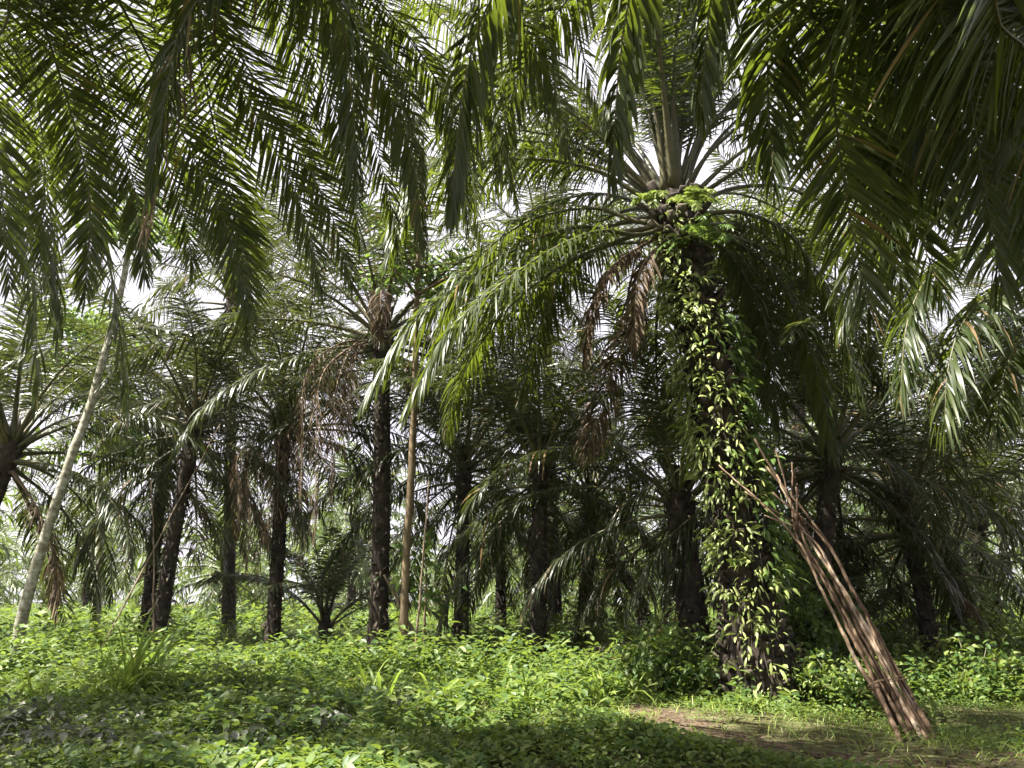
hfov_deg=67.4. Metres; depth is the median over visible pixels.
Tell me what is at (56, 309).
oil palm
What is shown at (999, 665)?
shrub
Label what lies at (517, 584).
oil palm
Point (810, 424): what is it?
oil palm
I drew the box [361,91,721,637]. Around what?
oil palm
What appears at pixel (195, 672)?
grass tussock
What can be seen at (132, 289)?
sky
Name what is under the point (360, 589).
oil palm
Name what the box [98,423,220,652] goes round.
dry stick
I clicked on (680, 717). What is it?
path
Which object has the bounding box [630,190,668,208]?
fern
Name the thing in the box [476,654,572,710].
grass tussock
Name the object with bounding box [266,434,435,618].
oil palm
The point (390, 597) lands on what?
oil palm
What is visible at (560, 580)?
oil palm
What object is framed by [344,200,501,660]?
pale tree
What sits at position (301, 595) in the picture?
oil palm
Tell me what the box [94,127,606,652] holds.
oil palm
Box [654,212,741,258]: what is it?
fern
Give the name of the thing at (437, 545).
oil palm
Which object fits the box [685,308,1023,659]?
oil palm
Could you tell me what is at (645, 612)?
oil palm
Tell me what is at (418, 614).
dry stick
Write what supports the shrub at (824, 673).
on the ground at (946, 751)
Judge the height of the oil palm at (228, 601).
17.240 m
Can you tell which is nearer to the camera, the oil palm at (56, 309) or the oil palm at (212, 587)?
the oil palm at (56, 309)
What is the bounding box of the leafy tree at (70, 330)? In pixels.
[0,279,176,632]
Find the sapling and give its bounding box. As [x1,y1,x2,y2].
[374,530,467,664]
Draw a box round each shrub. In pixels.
[602,610,720,698]
[774,642,904,712]
[777,528,865,664]
[892,626,1023,703]
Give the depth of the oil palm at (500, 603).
24.02 m
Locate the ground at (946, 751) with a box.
[0,604,1023,767]
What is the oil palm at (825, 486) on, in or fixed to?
on the ground at (946, 751)
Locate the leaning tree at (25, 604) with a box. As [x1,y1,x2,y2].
[10,190,195,659]
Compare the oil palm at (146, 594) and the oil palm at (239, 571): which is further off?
the oil palm at (239, 571)
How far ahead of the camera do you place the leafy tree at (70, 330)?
26.62 m
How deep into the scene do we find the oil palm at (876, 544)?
53.41 m
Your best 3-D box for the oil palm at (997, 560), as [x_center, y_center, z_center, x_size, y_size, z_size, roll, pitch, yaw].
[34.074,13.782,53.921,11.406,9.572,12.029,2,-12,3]
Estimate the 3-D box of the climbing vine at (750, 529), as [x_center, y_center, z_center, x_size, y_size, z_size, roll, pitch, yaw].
[3.279,0.907,12.345,2.099,8.018,1.438,-8,-18,27]
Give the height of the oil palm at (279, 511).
10.758 m
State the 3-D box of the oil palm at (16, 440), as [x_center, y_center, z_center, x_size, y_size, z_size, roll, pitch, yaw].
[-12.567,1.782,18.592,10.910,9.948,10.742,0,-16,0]
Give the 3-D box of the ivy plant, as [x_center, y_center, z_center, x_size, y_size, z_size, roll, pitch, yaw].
[2.795,-0.342,12.818,1.088,4.226,1.234,6,-17,-20]
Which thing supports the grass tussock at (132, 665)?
on the ground at (946, 751)
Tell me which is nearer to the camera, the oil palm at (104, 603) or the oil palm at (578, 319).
the oil palm at (578, 319)
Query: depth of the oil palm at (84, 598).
54.84 m
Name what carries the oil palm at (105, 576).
on the ground at (946, 751)
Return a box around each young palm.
[174,526,453,642]
[708,529,990,663]
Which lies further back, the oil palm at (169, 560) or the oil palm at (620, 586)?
the oil palm at (620, 586)
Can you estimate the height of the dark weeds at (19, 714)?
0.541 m
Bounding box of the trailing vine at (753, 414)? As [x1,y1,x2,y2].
[703,314,809,601]
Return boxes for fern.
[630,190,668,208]
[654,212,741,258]
[666,185,720,211]
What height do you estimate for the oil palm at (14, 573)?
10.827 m
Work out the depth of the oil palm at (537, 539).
17.55 m
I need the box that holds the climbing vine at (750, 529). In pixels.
[644,206,800,710]
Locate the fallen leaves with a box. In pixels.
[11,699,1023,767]
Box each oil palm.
[0,0,606,366]
[0,13,212,431]
[0,255,250,633]
[0,271,373,647]
[0,316,327,650]
[0,471,58,599]
[0,514,74,607]
[0,519,34,609]
[0,547,105,607]
[1,472,161,611]
[1,541,27,605]
[31,515,163,609]
[50,529,145,605]
[71,171,384,640]
[73,538,194,608]
[90,248,476,649]
[93,454,353,630]
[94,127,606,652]
[173,537,300,612]
[179,542,298,606]
[191,506,311,607]
[249,310,645,654]
[252,536,391,610]
[263,502,428,611]
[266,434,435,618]
[284,494,390,590]
[346,271,742,662]
[353,357,628,647]
[355,0,976,710]
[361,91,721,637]
[363,534,434,609]
[390,536,521,615]
[402,511,529,615]
[434,0,1023,346]
[434,274,948,661]
[440,463,659,621]
[470,461,715,635]
[472,382,702,648]
[485,539,575,604]
[506,472,722,631]
[512,515,659,610]
[568,215,1023,658]
[574,510,657,605]
[623,145,973,602]
[624,491,720,607]
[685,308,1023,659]
[698,367,934,621]
[721,100,1023,570]
[778,410,1023,655]
[807,380,1023,648]
[811,487,937,620]
[842,506,908,604]
[858,268,1023,592]
[930,526,1023,601]
[970,475,1023,600]
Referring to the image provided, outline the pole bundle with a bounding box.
[719,439,941,743]
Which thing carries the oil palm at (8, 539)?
on the ground at (946, 751)
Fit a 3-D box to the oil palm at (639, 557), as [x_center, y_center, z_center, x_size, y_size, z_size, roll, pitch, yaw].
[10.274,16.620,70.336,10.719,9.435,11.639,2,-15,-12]
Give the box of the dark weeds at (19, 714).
[0,677,479,767]
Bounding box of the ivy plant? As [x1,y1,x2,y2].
[647,242,715,492]
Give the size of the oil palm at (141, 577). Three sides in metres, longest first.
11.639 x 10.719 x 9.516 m
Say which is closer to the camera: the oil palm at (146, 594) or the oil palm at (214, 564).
the oil palm at (146, 594)
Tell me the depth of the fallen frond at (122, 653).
15.00 m
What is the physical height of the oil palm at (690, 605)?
7.952 m
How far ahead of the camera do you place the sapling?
16.24 m
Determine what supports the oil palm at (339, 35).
on the ground at (946, 751)
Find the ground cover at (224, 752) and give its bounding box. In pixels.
[0,596,1023,767]
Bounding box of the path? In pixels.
[620,705,1023,767]
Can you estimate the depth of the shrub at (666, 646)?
11.46 m
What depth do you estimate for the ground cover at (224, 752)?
8.24 m
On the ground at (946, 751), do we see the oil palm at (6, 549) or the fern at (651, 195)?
the oil palm at (6, 549)
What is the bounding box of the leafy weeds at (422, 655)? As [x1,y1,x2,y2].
[0,588,1023,741]
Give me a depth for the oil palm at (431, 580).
61.49 m
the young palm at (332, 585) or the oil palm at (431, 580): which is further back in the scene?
the oil palm at (431, 580)
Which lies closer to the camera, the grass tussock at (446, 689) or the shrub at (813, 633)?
the grass tussock at (446, 689)
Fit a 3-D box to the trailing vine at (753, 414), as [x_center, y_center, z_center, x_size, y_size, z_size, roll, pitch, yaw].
[3.842,1.092,12.444,1.334,4.694,1.609,-2,-16,8]
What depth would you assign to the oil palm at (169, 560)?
19.71 m
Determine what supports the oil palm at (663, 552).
on the ground at (946, 751)
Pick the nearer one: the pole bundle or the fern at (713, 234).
the pole bundle
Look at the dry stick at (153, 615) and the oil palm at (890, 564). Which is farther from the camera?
the oil palm at (890, 564)
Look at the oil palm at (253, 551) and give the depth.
68.92 m
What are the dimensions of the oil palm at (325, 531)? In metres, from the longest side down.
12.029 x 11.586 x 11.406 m
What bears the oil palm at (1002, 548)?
on the ground at (946, 751)
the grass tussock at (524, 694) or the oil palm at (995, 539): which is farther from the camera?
the oil palm at (995, 539)
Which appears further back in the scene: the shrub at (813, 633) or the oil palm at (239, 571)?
the oil palm at (239, 571)
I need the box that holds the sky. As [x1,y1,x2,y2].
[0,0,1023,603]
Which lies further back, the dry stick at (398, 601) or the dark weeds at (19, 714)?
the dry stick at (398, 601)
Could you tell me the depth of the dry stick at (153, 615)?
17.75 m
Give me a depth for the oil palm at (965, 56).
6.80 m
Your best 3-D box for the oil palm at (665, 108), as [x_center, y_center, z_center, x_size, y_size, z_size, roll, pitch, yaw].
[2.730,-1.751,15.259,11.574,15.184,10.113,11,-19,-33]
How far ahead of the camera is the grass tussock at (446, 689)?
10.64 m
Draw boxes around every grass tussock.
[0,601,229,712]
[116,649,236,698]
[329,654,411,706]
[394,662,486,708]
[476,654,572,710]
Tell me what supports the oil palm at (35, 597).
on the ground at (946, 751)
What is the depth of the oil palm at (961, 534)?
18.49 m
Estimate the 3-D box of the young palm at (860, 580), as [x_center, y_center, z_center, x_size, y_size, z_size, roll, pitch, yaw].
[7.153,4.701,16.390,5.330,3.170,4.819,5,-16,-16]
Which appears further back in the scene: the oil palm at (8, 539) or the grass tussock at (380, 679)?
the oil palm at (8, 539)
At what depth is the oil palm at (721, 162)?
23.52 m
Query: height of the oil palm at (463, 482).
8.914 m
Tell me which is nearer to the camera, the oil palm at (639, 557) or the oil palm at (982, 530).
the oil palm at (982, 530)
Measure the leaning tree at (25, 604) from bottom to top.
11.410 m
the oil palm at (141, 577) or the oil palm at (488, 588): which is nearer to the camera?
the oil palm at (488, 588)
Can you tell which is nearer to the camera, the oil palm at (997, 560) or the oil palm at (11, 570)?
the oil palm at (997, 560)
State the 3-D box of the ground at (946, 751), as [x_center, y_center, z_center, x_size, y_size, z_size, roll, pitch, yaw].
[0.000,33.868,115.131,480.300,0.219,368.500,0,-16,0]
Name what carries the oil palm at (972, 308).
on the ground at (946, 751)
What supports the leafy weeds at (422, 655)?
on the ground at (946, 751)
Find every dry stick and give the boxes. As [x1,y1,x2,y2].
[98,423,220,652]
[151,479,154,640]
[383,574,431,667]
[414,481,428,649]
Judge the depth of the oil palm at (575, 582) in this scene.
31.34 m

